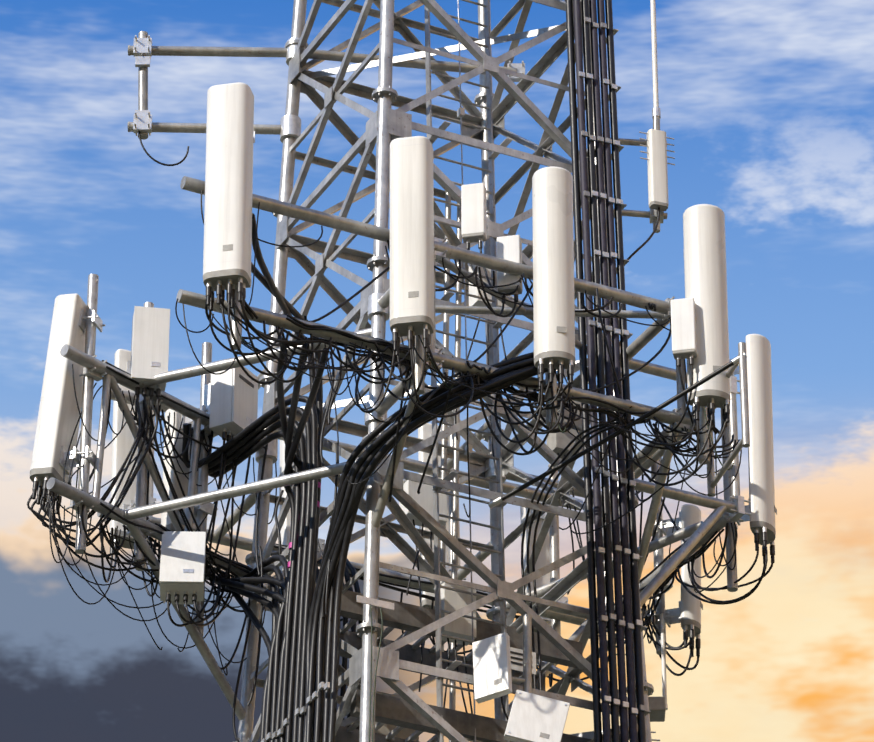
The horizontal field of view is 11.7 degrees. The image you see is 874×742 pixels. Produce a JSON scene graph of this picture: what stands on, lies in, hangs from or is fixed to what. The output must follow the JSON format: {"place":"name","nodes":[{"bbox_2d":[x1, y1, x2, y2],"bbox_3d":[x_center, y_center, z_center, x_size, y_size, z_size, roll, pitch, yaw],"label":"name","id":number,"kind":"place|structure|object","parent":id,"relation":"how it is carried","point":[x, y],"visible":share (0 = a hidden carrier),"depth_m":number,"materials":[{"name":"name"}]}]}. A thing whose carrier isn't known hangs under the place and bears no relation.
{"place":"outdoors","nodes":[
{"label":"outdoors","id":0,"kind":"place"},
{"bbox_2d":[0,0,873,741],"label":"sky","id":1,"kind":"structure","parent":0,"point":[767,106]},
{"bbox_2d":[461,183,486,249],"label":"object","id":2,"kind":"object","parent":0,"point":[473,213],"visible":1,"depth_m":23.56,"materials":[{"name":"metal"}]},
{"bbox_2d":[497,235,522,302],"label":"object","id":3,"kind":"object","parent":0,"point":[509,248],"visible":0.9,"depth_m":23.35,"materials":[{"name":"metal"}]},
{"label":"ground","id":4,"kind":"structure","parent":0,"visible":0},
{"bbox_2d":[234,0,653,741],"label":"lattice tower","id":5,"kind":"structure","parent":4,"relation":"on","point":[386,124],"depth_m":24.60,"materials":[{"name":"metal"}]},
{"bbox_2d":[46,274,371,719],"bbox_3d":[-1.224,0.618,23.877,1.835,2.380,1.480,0,-30,1],"label":"antenna mounting frame","id":6,"kind":"object","parent":5,"relation":"attached to","point":[95,369],"visible":0.54,"depth_m":23.82,"materials":[{"name":"metal"}]},
{"bbox_2d":[30,293,104,504],"bbox_3d":[-2.068,0.157,23.890,0.355,1.238,0.273,-9,-31,15],"label":"antenna","id":7,"kind":"object","parent":6,"relation":"attached to","point":[58,416],"visible":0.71,"depth_m":23.80,"materials":[{"name":"plastic"}]},
{"bbox_2d":[110,349,155,570],"bbox_3d":[-1.791,0.474,25.418,0.263,1.710,0.379,14,-33,-23],"label":"antenna","id":8,"kind":"object","parent":6,"relation":"attached to","point":[122,442],"visible":0.35,"depth_m":25.40,"materials":[{"name":"plastic"}]},
{"bbox_2d":[130,306,169,396],"bbox_3d":[-1.640,-0.084,24.193,0.204,0.552,0.226,5,-30,-8],"label":"remote radio unit","id":9,"kind":"object","parent":6,"relation":"attached to","point":[150,343],"visible":0.88,"depth_m":24.10,"materials":[{"name":"metal"}]},
{"bbox_2d":[159,531,205,604],"bbox_3d":[-1.416,1.125,23.735,0.252,0.472,0.340,0,-30,1],"label":"remote radio unit","id":10,"kind":"object","parent":6,"relation":"attached to","point":[182,568],"visible":0.92,"depth_m":23.62,"materials":[{"name":"metal"}]},
{"bbox_2d":[161,405,217,531],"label":"antenna","id":11,"kind":"object","parent":6,"relation":"attached to","point":[207,508],"visible":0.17,"depth_m":24.41,"materials":[{"name":"plastic"}]},
{"bbox_2d":[204,366,257,441],"bbox_3d":[-1.204,0.216,24.473,0.256,0.492,0.245,-17,-34,27],"label":"remote radio unit","id":12,"kind":"object","parent":6,"relation":"attached to","point":[231,400],"visible":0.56,"depth_m":24.38,"materials":[{"name":"metal"}]},
{"bbox_2d":[279,440,324,586],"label":"antenna","id":13,"kind":"object","parent":5,"relation":"attached to","point":[285,533],"visible":0.02,"depth_m":25.71,"materials":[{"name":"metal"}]},
{"bbox_2d":[128,31,524,165],"bbox_3d":[-0.670,-1.605,25.938,2.456,0.986,0.193,3,-30,-6],"label":"mounting bracket arm","id":14,"kind":"object","parent":5,"relation":"attached to","point":[142,50],"visible":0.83,"depth_m":26.02,"materials":[{"name":"metal"}]},
{"bbox_2d":[97,369,584,625],"bbox_3d":[-0.388,0.674,25.414,3.200,0.872,0.755,14,-33,-23],"label":"antenna mounting frame","id":15,"kind":"object","parent":5,"relation":"attached to","point":[243,543],"visible":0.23,"depth_m":25.63,"materials":[{"name":"metal"}]},
{"bbox_2d":[99,526,588,729],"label":"cables","id":16,"kind":"object","parent":5,"relation":"attached to","point":[351,568],"visible":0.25,"depth_m":25.11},
{"bbox_2d":[182,213,557,741],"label":"feeder cables","id":17,"kind":"object","parent":5,"relation":"attached to","point":[299,700],"visible":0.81,"depth_m":23.05,"materials":[{"name":"rubber"}]},
{"bbox_2d":[27,190,774,741],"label":"jumper cables","id":18,"kind":"object","parent":17,"relation":"attached to","point":[393,362],"visible":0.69,"depth_m":23.27,"materials":[{"name":"rubber"}]},
{"bbox_2d":[76,289,737,741],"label":"cables","id":19,"kind":"object","parent":5,"relation":"attached to","point":[374,603],"visible":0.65,"depth_m":22.56,"materials":[{"name":"rubber"}]},
{"bbox_2d":[176,176,696,581],"bbox_3d":[-0.098,0.114,23.060,3.133,1.524,0.832,14,-33,-23],"label":"antenna mounting frame","id":20,"kind":"object","parent":5,"relation":"attached to","point":[380,303],"visible":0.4,"depth_m":23.16,"materials":[{"name":"metal"}]},
{"bbox_2d":[203,82,254,349],"bbox_3d":[-1.077,-0.861,22.396,0.237,1.560,0.385,-6,-31,11],"label":"antenna","id":21,"kind":"object","parent":20,"relation":"attached to","point":[230,136],"visible":0.92,"depth_m":22.25,"materials":[{"name":"plastic"}]},
{"bbox_2d":[389,136,433,394],"bbox_3d":[-0.120,-0.613,22.796,0.227,1.530,0.384,-5,-30,9],"label":"antenna","id":22,"kind":"object","parent":20,"relation":"attached to","point":[411,314],"visible":0.98,"depth_m":22.65,"materials":[{"name":"plastic"}]},
{"bbox_2d":[467,248,520,295],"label":"cables","id":23,"kind":"object","parent":20,"relation":"attached to","point":[493,290],"visible":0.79,"depth_m":23.29,"materials":[{"name":"black rubber"}]},
{"bbox_2d":[475,266,516,316],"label":"cables","id":24,"kind":"object","parent":20,"relation":"attached to","point":[488,306],"visible":0.9,"depth_m":23.15,"materials":[{"name":"black rubber"}]},
{"bbox_2d":[532,166,575,426],"bbox_3d":[0.633,-0.451,23.116,0.228,1.570,0.379,0,-30,1],"label":"antenna","id":25,"kind":"object","parent":20,"relation":"attached to","point":[553,277],"visible":0.98,"depth_m":22.98,"materials":[{"name":"plastic"}]},
{"bbox_2d":[661,364,699,441],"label":"cables","id":26,"kind":"object","parent":20,"relation":"attached to","point":[685,411],"visible":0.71,"depth_m":23.13,"materials":[{"name":"black rubber"}]},
{"bbox_2d":[670,298,696,366],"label":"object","id":27,"kind":"object","parent":20,"relation":"attached to","point":[683,328],"visible":1,"depth_m":23.23,"materials":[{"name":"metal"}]},
{"bbox_2d":[683,204,730,464],"bbox_3d":[1.488,-0.251,23.483,0.240,1.590,0.381,0,-30,1],"label":"antenna","id":28,"kind":"object","parent":20,"relation":"attached to","point":[704,252],"visible":0.94,"depth_m":23.37,"materials":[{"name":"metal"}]},
{"bbox_2d":[418,410,465,609],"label":"antenna","id":29,"kind":"object","parent":5,"relation":"attached to","point":[424,431],"visible":0.19,"depth_m":26.25,"materials":[{"name":"plastic"}]},
{"bbox_2d":[335,590,591,741],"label":"platform beams","id":30,"kind":"structure","parent":5,"relation":"attached to","point":[400,713],"depth_m":23.35,"materials":[{"name":"metal"}]},
{"bbox_2d":[424,0,522,741],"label":"climb ladder","id":31,"kind":"object","parent":5,"relation":"attached to","point":[452,474],"visible":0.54,"depth_m":23.84,"materials":[{"name":"metal"}]},
{"bbox_2d":[457,0,475,741],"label":"fall arrest line","id":32,"kind":"object","parent":31,"relation":"attached to","point":[460,112],"visible":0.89,"depth_m":24.10,"materials":[{"name":"metal"}]},
{"bbox_2d":[375,191,597,741],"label":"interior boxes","id":33,"kind":"object","parent":5,"relation":"attached to","point":[454,601],"visible":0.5,"depth_m":24.60,"materials":[{"name":"metal"}]},
{"bbox_2d":[501,613,531,719],"bbox_3d":[0.432,1.854,22.594,0.193,1.240,0.195,0,-30,1],"label":"mounting pole","id":34,"kind":"object","parent":5,"relation":"attached to","point":[525,627],"visible":0.54,"depth_m":22.76,"materials":[{"name":"metal"}]},
{"bbox_2d":[472,632,511,703],"bbox_3d":[0.309,1.592,22.621,0.240,0.392,0.169,-14,-33,23],"label":"equipment box","id":35,"kind":"object","parent":34,"relation":"attached to","point":[492,667],"visible":1,"depth_m":22.57,"materials":[{"name":"metal"}]},
{"bbox_2d":[510,647,535,674],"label":"cooling fins","id":36,"kind":"object","parent":34,"relation":"attached to","point":[516,654],"visible":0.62,"depth_m":22.84,"materials":[{"name":"metal"}]},
{"bbox_2d":[504,690,569,741],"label":"equipment box","id":37,"kind":"object","parent":34,"relation":"attached to","point":[535,718],"visible":1,"depth_m":22.36,"materials":[{"name":"metal"}]},
{"bbox_2d":[520,464,567,635],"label":"antenna","id":38,"kind":"object","parent":5,"relation":"attached to","point":[549,553],"visible":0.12,"depth_m":26.40,"materials":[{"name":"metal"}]},
{"bbox_2d":[521,416,632,689],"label":"drop cables","id":39,"kind":"object","parent":5,"relation":"attached to","point":[543,503],"visible":0.69,"depth_m":23.30,"materials":[{"name":"black rubber"}]},
{"bbox_2d":[565,0,650,741],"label":"feeder cables","id":40,"kind":"object","parent":5,"relation":"attached to","point":[637,627],"visible":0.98,"depth_m":23.93,"materials":[{"name":"rubber"}]},
{"bbox_2d":[485,345,750,714],"bbox_3d":[0.983,1.062,24.654,0.884,1.676,1.832,14,-33,-23],"label":"antenna mounting frame","id":41,"kind":"object","parent":5,"relation":"attached to","point":[718,518],"visible":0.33,"depth_m":24.32,"materials":[{"name":"metal"}]},
{"bbox_2d":[659,579,672,709],"bbox_3d":[1.314,1.583,24.693,0.100,0.840,0.100,14,-33,-23],"label":"vertical pole","id":42,"kind":"object","parent":41,"relation":"attached to","point":[662,626],"visible":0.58,"depth_m":24.68,"materials":[{"name":"metal"}]},
{"bbox_2d":[647,459,702,654],"bbox_3d":[1.401,1.039,25.041,0.331,1.350,0.182,-10,-31,16],"label":"antenna","id":43,"kind":"object","parent":41,"relation":"attached to","point":[686,614],"visible":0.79,"depth_m":24.83,"materials":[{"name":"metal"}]},
{"bbox_2d":[720,334,776,591],"bbox_3d":[1.774,0.486,24.472,0.355,1.680,0.254,0,-30,1],"label":"antenna","id":44,"kind":"object","parent":41,"relation":"attached to","point":[761,508],"visible":0.67,"depth_m":24.38,"materials":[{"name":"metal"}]},
{"bbox_2d":[488,342,749,508],"bbox_3d":[1.073,0.188,23.432,1.540,1.161,0.479,-13,-33,22],"label":"pipe","id":45,"kind":"object","parent":5,"relation":"attached to","point":[740,359],"visible":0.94,"depth_m":23.05,"materials":[{"name":"metal"}]},
{"bbox_2d":[610,0,674,232],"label":"whip antenna","id":46,"kind":"object","parent":5,"relation":"attached to","point":[655,143],"visible":0.96,"depth_m":24.89,"materials":[{"name":"white plastic"}]},
{"bbox_2d":[627,207,659,259],"bbox_3d":[1.167,-0.757,24.578,0.280,0.503,0.027,9,-31,-15],"label":"cable","id":47,"kind":"object","parent":46,"relation":"attached to","point":[643,244],"visible":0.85,"depth_m":24.60,"materials":[{"name":"black rubber"}]},
{"bbox_2d":[619,697,665,721],"bbox_3d":[1.114,1.875,23.565,0.300,0.085,0.160,0,-30,1],"label":"grey box","id":48,"kind":"object","parent":5,"relation":"attached to","point":[657,707],"visible":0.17,"depth_m":23.50,"materials":[{"name":"metal"}]}
]}

